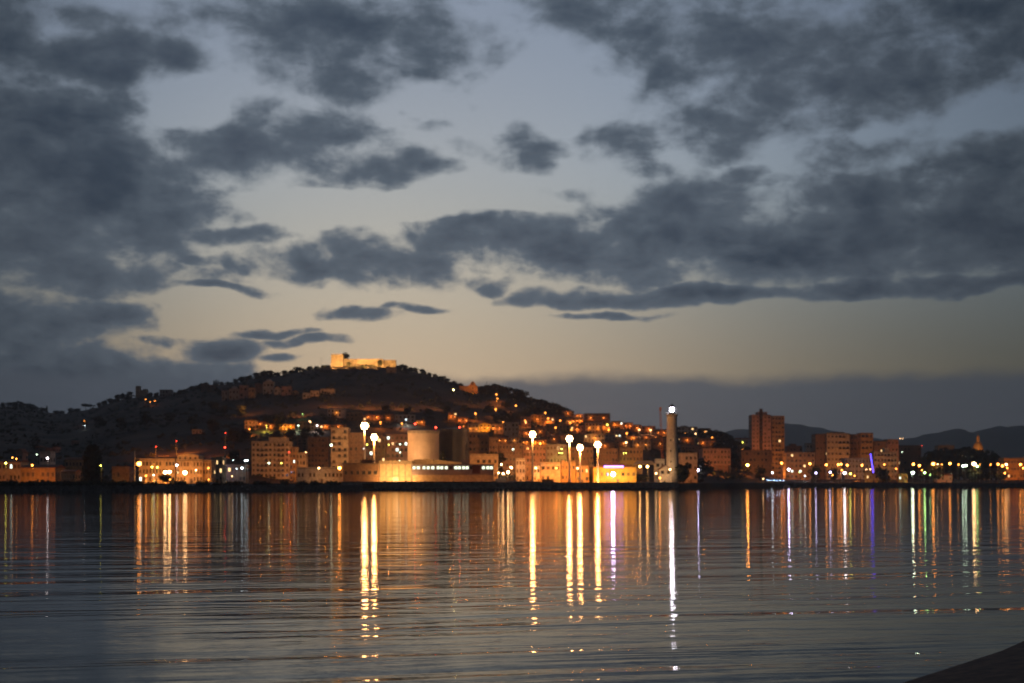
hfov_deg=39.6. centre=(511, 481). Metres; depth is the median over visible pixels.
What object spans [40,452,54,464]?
house
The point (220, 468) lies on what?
house
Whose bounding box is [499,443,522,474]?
apartment block
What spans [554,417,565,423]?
house
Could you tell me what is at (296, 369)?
broadleaf tree
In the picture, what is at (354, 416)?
house
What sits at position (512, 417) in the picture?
broadleaf tree
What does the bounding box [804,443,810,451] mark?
house
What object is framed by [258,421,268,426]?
house
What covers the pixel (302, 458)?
apartment block
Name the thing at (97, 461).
cypress tree
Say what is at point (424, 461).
roof
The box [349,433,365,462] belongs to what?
apartment block
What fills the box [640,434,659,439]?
house
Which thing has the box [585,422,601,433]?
house
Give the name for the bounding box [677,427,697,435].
house
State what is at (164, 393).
house
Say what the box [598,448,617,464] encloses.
apartment block
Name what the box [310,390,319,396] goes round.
funerary chapel
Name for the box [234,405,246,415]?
broadleaf tree
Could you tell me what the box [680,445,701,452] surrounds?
house
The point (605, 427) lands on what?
house
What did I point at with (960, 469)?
broadleaf tree
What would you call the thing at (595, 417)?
house
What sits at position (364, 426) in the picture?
light mast
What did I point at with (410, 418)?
house
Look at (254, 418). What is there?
house
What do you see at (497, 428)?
house
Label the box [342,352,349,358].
broadleaf tree
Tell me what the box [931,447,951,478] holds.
broadleaf tree
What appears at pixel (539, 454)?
apartment block
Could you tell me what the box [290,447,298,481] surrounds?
apartment block
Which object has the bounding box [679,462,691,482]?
broadleaf tree
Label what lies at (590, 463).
house
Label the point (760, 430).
tower block
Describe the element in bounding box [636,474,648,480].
shrub
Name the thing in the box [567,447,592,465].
apartment block
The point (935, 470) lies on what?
broadleaf tree
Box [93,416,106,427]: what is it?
broadleaf tree
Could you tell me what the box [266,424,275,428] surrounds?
house
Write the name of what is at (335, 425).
house
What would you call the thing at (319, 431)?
broadleaf tree
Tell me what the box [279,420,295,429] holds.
house
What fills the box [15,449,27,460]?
house
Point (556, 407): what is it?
broadleaf tree
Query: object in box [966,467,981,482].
broadleaf tree
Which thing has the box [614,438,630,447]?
house
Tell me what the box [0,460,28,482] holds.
shed
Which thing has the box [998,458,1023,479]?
hall
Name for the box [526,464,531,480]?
house
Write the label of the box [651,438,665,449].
house
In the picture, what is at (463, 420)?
house
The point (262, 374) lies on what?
broadleaf tree
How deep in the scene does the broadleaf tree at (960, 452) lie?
1411.82 m
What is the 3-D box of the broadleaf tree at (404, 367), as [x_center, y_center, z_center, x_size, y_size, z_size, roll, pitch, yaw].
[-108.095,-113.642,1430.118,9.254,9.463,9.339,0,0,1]
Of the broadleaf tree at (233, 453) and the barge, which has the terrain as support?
the broadleaf tree at (233, 453)
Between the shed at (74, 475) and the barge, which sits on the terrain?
the shed at (74, 475)
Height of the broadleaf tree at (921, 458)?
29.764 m
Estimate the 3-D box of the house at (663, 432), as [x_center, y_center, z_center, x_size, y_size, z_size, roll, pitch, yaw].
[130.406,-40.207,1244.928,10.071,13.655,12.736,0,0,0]
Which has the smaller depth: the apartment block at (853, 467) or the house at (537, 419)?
the house at (537, 419)
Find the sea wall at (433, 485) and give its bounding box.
[339,482,496,490]
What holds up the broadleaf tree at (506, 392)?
on the terrain
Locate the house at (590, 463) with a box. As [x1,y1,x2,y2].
[588,459,593,481]
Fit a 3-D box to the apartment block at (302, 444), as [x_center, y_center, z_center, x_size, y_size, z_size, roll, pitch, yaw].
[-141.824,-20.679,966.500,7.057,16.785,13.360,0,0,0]
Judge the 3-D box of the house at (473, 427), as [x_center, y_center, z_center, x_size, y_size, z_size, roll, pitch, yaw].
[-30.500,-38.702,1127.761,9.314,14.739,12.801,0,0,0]
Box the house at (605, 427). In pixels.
[602,420,609,432]
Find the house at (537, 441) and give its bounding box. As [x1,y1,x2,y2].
[531,439,546,444]
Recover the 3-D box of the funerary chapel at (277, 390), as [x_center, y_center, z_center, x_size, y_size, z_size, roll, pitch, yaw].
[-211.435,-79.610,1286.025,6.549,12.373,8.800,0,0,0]
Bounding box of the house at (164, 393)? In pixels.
[159,390,172,396]
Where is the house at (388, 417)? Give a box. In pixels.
[382,414,394,421]
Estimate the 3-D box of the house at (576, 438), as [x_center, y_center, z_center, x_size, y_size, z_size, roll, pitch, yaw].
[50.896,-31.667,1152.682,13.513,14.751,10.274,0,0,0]
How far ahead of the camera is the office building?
800.70 m
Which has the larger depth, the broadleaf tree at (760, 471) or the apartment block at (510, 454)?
the broadleaf tree at (760, 471)
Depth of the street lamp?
708.93 m
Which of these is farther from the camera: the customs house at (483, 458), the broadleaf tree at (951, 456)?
the broadleaf tree at (951, 456)
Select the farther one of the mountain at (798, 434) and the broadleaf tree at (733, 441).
the mountain at (798, 434)
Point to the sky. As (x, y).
(810, 213)
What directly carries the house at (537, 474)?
on the terrain
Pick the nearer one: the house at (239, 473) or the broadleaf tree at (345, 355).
the house at (239, 473)
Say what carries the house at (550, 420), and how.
on the terrain
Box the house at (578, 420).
[575,417,583,423]
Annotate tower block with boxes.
[749,409,770,449]
[771,416,784,478]
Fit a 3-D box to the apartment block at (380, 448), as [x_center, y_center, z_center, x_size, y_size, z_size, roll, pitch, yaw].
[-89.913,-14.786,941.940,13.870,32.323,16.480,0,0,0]
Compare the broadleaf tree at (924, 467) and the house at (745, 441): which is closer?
the house at (745, 441)
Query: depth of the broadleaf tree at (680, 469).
932.88 m
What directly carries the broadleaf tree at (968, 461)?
on the terrain
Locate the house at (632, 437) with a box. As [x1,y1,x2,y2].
[626,435,637,439]
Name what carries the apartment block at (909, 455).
on the terrain
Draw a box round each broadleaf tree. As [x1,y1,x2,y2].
[12,401,19,406]
[18,401,26,407]
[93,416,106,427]
[113,394,119,400]
[115,418,127,427]
[205,419,219,432]
[226,427,243,441]
[228,449,239,460]
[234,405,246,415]
[238,430,251,439]
[259,370,266,376]
[262,415,273,423]
[264,370,274,376]
[269,413,285,428]
[271,430,281,436]
[281,370,288,376]
[283,429,297,439]
[293,367,301,372]
[298,428,310,437]
[314,428,324,436]
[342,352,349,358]
[381,404,389,410]
[401,364,408,370]
[404,406,411,413]
[424,408,433,415]
[441,405,450,413]
[484,405,491,410]
[485,451,505,475]
[490,385,503,393]
[491,413,499,420]
[499,387,511,395]
[500,413,509,421]
[504,401,511,407]
[508,388,523,400]
[508,413,517,421]
[514,411,524,419]
[516,391,528,400]
[522,408,531,416]
[528,396,534,405]
[533,405,543,412]
[534,399,547,409]
[543,402,559,408]
[544,407,553,415]
[553,404,562,414]
[557,407,569,414]
[675,462,686,481]
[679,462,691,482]
[697,429,705,435]
[697,458,713,482]
[705,429,712,436]
[711,442,722,447]
[712,429,719,439]
[719,431,725,442]
[721,433,733,444]
[722,443,730,447]
[728,453,740,470]
[729,438,737,445]
[733,442,742,449]
[740,446,750,449]
[742,464,750,471]
[754,467,765,480]
[807,465,820,481]
[827,467,840,481]
[874,467,890,482]
[914,463,928,479]
[918,456,937,479]
[918,459,932,479]
[924,449,948,476]
[924,461,944,482]
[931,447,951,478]
[940,449,958,472]
[945,457,962,479]
[951,446,981,479]
[951,455,968,479]
[964,446,984,479]
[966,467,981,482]
[969,449,990,472]
[975,449,999,479]
[978,459,989,479]
[986,453,1000,479]
[993,467,1008,482]
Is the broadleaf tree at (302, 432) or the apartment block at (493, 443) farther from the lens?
the broadleaf tree at (302, 432)
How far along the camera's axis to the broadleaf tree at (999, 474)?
1277.76 m
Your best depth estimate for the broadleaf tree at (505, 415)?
1197.81 m
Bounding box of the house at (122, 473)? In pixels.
[112,466,133,482]
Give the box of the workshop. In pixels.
[343,459,379,481]
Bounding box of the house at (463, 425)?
[459,424,467,428]
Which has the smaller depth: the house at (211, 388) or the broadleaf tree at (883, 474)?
the broadleaf tree at (883, 474)
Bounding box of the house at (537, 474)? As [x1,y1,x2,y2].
[533,466,539,480]
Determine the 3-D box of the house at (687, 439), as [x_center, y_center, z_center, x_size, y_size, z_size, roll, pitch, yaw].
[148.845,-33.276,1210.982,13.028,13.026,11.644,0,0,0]
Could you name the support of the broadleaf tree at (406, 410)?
on the terrain
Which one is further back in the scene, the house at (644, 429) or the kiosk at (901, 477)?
the kiosk at (901, 477)
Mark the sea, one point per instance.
(821, 585)
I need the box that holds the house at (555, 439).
[546,435,560,443]
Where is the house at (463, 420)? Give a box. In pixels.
[458,417,468,423]
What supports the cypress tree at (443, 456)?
on the terrain
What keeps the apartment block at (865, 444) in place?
on the terrain
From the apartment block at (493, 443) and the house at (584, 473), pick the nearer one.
the house at (584, 473)
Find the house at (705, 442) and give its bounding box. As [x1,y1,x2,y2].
[697,438,715,447]
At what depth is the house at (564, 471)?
904.00 m
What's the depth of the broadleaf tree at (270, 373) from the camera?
1438.18 m
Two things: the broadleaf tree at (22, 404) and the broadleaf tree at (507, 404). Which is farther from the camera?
the broadleaf tree at (22, 404)
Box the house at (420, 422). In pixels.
[415,419,425,425]
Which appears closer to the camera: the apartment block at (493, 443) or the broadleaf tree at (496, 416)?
the apartment block at (493, 443)
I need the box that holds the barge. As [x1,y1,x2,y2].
[514,479,553,481]
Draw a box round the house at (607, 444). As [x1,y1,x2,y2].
[593,442,614,448]
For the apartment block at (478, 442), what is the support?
on the terrain
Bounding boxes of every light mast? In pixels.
[361,423,368,458]
[371,434,376,462]
[529,431,535,480]
[566,435,571,481]
[577,444,582,481]
[595,441,600,481]
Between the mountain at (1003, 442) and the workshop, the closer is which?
the workshop
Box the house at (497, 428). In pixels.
[491,423,502,433]
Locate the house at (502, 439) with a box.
[498,435,507,444]
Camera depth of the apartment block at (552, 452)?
992.00 m
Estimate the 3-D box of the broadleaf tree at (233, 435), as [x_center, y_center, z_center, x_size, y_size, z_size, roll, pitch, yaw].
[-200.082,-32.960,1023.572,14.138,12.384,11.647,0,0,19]
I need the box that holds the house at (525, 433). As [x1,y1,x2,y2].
[520,429,530,438]
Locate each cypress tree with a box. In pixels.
[81,446,92,481]
[83,444,94,480]
[87,444,101,481]
[90,446,103,481]
[441,451,445,460]
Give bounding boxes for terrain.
[0,366,1023,489]
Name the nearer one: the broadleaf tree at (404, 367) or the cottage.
the cottage
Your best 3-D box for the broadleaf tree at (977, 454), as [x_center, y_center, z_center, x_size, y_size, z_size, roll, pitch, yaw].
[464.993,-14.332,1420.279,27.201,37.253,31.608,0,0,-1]
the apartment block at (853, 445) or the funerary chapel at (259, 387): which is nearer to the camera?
the funerary chapel at (259, 387)
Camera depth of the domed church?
1475.97 m
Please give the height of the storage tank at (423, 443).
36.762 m
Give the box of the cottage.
[657,465,671,481]
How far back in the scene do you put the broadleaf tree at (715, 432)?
1287.89 m
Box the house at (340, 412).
[327,406,346,418]
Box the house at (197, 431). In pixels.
[192,429,204,433]
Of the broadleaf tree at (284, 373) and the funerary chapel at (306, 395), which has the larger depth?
the broadleaf tree at (284, 373)
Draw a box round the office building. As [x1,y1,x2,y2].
[412,464,493,481]
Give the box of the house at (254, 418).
[245,417,260,420]
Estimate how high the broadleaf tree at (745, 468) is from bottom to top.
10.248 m
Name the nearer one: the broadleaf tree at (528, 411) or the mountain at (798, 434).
the broadleaf tree at (528, 411)
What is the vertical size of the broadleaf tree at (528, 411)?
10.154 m
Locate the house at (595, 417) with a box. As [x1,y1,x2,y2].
[583,413,609,421]
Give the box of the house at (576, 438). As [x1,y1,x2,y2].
[566,433,582,444]
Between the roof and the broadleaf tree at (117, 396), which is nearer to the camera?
the roof
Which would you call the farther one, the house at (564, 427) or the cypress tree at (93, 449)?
the house at (564, 427)
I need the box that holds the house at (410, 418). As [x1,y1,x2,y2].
[394,414,415,423]
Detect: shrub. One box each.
[158,474,173,481]
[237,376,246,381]
[478,387,490,393]
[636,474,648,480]
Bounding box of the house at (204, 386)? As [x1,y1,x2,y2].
[201,381,208,391]
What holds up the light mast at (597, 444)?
on the terrain
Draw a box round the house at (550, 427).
[546,424,558,432]
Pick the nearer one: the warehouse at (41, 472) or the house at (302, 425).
the warehouse at (41, 472)
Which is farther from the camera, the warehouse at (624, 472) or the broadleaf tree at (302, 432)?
the broadleaf tree at (302, 432)
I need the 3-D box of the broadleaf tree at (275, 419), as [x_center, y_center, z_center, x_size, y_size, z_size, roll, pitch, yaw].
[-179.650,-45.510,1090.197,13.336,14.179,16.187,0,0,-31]
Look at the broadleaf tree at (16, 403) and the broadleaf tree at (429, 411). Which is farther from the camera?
the broadleaf tree at (16, 403)
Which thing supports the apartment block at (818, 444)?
on the terrain
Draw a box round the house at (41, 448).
[35,446,47,450]
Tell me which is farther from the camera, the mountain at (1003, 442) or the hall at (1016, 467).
the mountain at (1003, 442)
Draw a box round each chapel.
[222,391,228,400]
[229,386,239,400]
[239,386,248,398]
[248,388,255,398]
[255,383,262,393]
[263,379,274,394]
[274,386,280,394]
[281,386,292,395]
[302,393,309,398]
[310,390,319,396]
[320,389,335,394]
[459,381,476,392]
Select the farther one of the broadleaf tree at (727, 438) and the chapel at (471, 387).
the chapel at (471, 387)
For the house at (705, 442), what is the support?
on the terrain
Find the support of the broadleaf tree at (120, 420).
on the terrain
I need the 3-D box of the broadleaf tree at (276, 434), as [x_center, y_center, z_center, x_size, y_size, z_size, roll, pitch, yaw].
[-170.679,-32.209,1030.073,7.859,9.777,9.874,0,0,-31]
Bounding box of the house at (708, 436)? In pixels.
[697,428,710,437]
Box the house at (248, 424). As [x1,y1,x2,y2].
[244,418,258,428]
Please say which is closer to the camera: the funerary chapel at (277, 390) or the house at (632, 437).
the house at (632, 437)
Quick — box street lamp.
[137,461,140,480]
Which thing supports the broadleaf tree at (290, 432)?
on the terrain
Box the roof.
[412,459,461,463]
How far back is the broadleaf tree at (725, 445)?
1217.31 m
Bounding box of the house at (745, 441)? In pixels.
[735,436,747,450]
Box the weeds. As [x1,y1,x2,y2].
[0,479,341,485]
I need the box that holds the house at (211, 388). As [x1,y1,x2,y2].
[207,385,215,391]
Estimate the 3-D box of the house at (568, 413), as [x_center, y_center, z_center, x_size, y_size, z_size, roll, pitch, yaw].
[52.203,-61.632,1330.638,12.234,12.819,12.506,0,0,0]
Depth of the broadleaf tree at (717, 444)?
1201.34 m
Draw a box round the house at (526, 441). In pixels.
[520,439,530,444]
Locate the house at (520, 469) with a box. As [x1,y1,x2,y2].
[516,458,524,480]
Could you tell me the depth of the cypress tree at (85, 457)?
746.36 m
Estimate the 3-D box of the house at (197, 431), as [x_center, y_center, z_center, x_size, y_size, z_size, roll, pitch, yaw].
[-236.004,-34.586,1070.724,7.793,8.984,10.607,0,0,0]
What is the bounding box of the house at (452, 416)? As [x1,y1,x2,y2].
[448,412,457,422]
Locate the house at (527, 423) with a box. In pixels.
[521,417,530,427]
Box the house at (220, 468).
[211,456,225,482]
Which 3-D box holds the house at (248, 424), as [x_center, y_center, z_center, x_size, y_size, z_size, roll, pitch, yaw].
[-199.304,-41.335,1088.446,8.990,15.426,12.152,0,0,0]
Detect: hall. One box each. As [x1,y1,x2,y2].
[176,453,205,482]
[379,461,414,481]
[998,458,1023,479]
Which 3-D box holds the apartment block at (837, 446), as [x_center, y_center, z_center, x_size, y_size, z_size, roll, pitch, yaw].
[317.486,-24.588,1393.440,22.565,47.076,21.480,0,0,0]
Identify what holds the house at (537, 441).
on the terrain
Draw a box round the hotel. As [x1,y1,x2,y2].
[139,459,175,482]
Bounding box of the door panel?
[472,466,479,473]
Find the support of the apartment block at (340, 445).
on the terrain
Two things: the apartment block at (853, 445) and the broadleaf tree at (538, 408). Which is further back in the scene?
the apartment block at (853, 445)
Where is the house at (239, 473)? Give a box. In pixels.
[226,464,248,482]
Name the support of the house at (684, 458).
on the terrain
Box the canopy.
[633,461,655,481]
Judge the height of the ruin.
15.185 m
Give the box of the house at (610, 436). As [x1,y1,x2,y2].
[604,432,614,439]
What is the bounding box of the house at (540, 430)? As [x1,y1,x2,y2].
[535,427,545,437]
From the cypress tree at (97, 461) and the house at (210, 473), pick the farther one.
the cypress tree at (97, 461)
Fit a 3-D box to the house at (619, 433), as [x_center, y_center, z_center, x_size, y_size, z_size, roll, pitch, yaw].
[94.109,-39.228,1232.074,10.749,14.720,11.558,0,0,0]
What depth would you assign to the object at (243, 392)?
1289.22 m
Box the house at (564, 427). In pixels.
[558,424,569,431]
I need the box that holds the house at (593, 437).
[584,433,604,441]
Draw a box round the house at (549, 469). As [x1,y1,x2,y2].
[540,462,560,481]
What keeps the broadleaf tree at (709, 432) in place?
on the terrain
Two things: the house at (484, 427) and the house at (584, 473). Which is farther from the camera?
the house at (484, 427)
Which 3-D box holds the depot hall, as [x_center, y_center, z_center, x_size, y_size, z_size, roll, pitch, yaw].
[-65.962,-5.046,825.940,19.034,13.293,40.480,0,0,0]
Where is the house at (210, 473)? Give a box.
[203,460,215,481]
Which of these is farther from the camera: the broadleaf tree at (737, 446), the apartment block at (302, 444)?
the broadleaf tree at (737, 446)
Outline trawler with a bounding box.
[495,464,516,482]
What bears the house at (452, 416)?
on the terrain
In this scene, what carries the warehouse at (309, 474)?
on the terrain
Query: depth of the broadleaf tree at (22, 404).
1776.68 m
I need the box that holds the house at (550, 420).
[544,417,553,424]
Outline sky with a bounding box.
[0,0,1023,439]
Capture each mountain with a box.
[723,423,882,451]
[899,426,1023,479]
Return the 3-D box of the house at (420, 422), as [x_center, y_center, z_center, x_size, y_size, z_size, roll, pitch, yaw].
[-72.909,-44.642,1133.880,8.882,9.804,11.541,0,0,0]
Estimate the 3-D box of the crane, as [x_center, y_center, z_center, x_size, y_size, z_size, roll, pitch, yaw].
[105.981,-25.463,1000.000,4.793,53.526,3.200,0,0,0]
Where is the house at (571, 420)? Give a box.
[565,416,574,424]
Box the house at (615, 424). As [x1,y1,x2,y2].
[611,421,622,428]
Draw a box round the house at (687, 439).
[679,435,694,444]
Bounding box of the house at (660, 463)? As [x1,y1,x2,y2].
[654,459,664,481]
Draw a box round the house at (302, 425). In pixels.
[295,422,311,428]
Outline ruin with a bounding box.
[136,386,147,397]
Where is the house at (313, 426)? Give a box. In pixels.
[310,422,319,429]
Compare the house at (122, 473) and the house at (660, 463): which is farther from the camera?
the house at (660, 463)
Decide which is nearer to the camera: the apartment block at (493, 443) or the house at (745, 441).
the apartment block at (493, 443)
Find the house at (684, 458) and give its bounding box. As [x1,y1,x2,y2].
[678,453,697,482]
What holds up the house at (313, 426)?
on the terrain
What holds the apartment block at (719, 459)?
on the terrain
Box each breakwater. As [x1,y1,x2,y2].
[0,484,362,492]
[772,482,1023,487]
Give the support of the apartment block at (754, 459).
on the terrain
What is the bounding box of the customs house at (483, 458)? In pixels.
[470,454,498,481]
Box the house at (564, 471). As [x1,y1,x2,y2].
[561,460,574,481]
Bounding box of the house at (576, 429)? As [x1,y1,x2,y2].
[570,425,583,433]
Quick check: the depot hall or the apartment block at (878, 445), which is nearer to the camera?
the depot hall
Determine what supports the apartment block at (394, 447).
on the terrain
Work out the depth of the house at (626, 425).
1275.94 m
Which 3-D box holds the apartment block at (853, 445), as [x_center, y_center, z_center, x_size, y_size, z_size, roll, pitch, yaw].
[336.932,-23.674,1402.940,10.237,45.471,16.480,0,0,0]
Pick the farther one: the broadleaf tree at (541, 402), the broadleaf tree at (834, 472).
the broadleaf tree at (541, 402)
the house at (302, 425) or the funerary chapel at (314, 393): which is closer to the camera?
the house at (302, 425)
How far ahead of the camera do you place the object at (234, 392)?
1293.50 m
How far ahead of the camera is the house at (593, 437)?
1163.81 m
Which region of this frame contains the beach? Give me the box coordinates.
[904,641,1023,682]
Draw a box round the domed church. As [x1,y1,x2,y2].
[966,435,988,479]
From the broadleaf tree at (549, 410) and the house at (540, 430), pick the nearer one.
the house at (540, 430)
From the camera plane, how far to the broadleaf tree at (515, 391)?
1350.56 m
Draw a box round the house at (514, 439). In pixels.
[508,436,519,442]
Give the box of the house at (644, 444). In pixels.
[632,440,650,449]
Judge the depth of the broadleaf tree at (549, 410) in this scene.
1305.41 m
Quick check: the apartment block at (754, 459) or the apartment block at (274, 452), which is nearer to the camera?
the apartment block at (274, 452)
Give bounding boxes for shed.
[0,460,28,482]
[60,469,81,481]
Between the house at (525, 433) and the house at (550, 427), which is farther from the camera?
the house at (550, 427)
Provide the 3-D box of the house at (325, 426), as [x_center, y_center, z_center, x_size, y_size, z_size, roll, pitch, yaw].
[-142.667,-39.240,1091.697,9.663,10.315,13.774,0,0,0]
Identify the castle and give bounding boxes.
[331,354,396,366]
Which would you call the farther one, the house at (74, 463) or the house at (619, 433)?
the house at (619, 433)
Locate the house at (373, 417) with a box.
[363,412,382,420]
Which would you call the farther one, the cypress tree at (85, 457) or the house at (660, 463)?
the house at (660, 463)
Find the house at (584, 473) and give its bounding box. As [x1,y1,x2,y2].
[575,466,588,481]
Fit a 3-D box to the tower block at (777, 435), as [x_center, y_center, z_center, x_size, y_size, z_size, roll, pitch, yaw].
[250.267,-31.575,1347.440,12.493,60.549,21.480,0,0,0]
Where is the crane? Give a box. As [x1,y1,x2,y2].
[659,407,662,458]
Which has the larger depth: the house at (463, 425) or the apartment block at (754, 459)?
the apartment block at (754, 459)
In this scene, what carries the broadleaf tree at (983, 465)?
on the terrain
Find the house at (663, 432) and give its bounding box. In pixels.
[655,428,666,436]
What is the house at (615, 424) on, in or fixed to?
on the terrain
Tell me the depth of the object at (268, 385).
1289.47 m
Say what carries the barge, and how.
on the sea
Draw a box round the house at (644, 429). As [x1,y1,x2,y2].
[641,426,654,432]
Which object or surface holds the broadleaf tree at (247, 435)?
on the terrain
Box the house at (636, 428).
[633,425,640,431]
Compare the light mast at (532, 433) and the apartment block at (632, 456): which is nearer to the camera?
the light mast at (532, 433)
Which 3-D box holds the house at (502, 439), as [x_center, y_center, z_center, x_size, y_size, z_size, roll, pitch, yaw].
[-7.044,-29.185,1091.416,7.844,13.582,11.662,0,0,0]
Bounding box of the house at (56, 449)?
[52,447,60,452]
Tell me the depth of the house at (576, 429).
1211.17 m
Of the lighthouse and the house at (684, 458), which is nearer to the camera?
the lighthouse
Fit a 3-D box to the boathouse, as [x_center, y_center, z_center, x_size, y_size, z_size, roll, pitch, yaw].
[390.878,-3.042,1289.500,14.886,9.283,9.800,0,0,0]
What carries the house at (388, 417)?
on the terrain
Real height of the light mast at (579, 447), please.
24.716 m
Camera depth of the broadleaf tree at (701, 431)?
1286.90 m
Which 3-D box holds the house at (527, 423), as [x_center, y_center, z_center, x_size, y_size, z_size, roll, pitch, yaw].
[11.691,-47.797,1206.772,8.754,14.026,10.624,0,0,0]
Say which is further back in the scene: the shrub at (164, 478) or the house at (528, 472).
the house at (528, 472)
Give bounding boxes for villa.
[934,445,954,479]
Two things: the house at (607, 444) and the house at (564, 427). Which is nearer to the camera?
the house at (607, 444)
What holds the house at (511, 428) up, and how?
on the terrain
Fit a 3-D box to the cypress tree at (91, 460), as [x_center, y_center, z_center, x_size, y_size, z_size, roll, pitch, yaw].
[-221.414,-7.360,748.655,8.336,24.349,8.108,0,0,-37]
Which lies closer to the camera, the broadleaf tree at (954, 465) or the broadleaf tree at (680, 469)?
the broadleaf tree at (680, 469)
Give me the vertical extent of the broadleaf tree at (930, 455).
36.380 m
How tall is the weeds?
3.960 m
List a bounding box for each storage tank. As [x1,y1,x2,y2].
[407,423,438,460]
[439,426,468,463]
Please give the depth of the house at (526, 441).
1104.22 m
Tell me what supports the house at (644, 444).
on the terrain
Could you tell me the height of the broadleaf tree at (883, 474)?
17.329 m
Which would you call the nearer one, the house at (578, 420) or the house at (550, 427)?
the house at (550, 427)
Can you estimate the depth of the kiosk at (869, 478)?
1282.00 m
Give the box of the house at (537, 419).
[530,414,543,425]
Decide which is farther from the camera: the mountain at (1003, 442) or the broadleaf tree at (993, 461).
the mountain at (1003, 442)
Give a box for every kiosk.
[864,472,877,482]
[897,473,907,482]
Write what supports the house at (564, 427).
on the terrain
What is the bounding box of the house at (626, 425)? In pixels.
[623,422,632,429]
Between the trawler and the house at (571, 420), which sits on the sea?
the trawler
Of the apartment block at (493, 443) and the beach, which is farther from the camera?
the apartment block at (493, 443)
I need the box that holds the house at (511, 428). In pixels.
[504,422,518,435]
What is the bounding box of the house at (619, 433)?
[614,428,626,437]
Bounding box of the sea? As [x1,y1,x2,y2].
[0,488,1023,682]
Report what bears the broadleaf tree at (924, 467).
on the terrain
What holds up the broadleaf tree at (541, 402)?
on the terrain
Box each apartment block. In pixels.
[251,437,292,478]
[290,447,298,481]
[297,438,307,452]
[297,452,307,466]
[308,434,330,466]
[331,428,350,466]
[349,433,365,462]
[366,434,385,462]
[386,434,407,460]
[469,432,488,463]
[489,437,498,453]
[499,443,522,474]
[523,445,545,473]
[546,444,566,461]
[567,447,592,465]
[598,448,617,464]
[618,448,642,473]
[699,448,730,472]
[737,450,771,476]
[783,452,814,479]
[784,444,801,451]
[811,434,825,479]
[824,432,849,479]
[841,458,872,479]
[850,434,857,457]
[856,433,872,457]
[870,448,896,479]
[873,441,886,451]
[883,439,898,472]
[899,445,920,479]
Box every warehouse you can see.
[20,465,64,481]
[297,467,342,482]
[591,462,635,481]
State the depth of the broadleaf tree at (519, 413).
1225.08 m
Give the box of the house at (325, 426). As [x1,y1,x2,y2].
[320,424,331,428]
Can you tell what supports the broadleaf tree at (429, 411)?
on the terrain
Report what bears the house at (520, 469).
on the terrain
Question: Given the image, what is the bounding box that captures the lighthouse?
[666,404,678,481]
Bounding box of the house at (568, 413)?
[562,409,573,417]
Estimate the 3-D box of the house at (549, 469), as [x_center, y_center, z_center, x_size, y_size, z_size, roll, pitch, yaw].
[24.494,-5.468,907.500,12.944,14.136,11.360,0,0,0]
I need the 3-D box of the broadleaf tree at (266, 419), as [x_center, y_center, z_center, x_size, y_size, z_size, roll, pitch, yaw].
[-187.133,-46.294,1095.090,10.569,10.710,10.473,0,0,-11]
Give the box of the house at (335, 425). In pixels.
[332,421,347,427]
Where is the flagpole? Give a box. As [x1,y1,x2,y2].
[134,449,134,480]
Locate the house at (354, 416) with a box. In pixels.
[346,412,362,420]
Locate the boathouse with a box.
[934,473,952,482]
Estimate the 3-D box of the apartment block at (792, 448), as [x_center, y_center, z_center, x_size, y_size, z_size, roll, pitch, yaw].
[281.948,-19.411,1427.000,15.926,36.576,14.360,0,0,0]
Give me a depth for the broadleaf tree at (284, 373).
1437.19 m
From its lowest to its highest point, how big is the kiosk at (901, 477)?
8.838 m
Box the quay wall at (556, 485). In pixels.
[498,482,678,489]
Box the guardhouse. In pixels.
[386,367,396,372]
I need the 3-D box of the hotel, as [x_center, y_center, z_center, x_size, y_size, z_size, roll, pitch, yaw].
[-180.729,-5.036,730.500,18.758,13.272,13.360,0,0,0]
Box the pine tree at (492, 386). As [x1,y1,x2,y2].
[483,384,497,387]
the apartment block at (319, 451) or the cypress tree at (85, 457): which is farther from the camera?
the apartment block at (319, 451)
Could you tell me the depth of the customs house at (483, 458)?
905.00 m
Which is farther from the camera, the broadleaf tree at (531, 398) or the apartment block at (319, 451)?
the broadleaf tree at (531, 398)
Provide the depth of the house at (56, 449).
1029.44 m
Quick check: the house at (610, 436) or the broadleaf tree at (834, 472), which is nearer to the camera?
the house at (610, 436)
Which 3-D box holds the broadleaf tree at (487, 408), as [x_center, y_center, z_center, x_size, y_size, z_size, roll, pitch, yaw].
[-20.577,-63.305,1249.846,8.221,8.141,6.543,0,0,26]
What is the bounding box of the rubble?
[0,482,1023,492]
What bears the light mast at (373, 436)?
on the terrain
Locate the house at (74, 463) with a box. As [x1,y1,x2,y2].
[64,457,83,477]
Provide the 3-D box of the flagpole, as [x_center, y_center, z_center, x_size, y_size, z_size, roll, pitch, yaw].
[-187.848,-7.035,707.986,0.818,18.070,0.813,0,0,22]
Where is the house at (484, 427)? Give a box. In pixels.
[479,422,490,432]
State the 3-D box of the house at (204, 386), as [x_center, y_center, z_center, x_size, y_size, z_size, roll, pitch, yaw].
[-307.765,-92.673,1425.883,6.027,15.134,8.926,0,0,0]
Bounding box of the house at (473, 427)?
[467,423,478,431]
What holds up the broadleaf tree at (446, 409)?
on the terrain

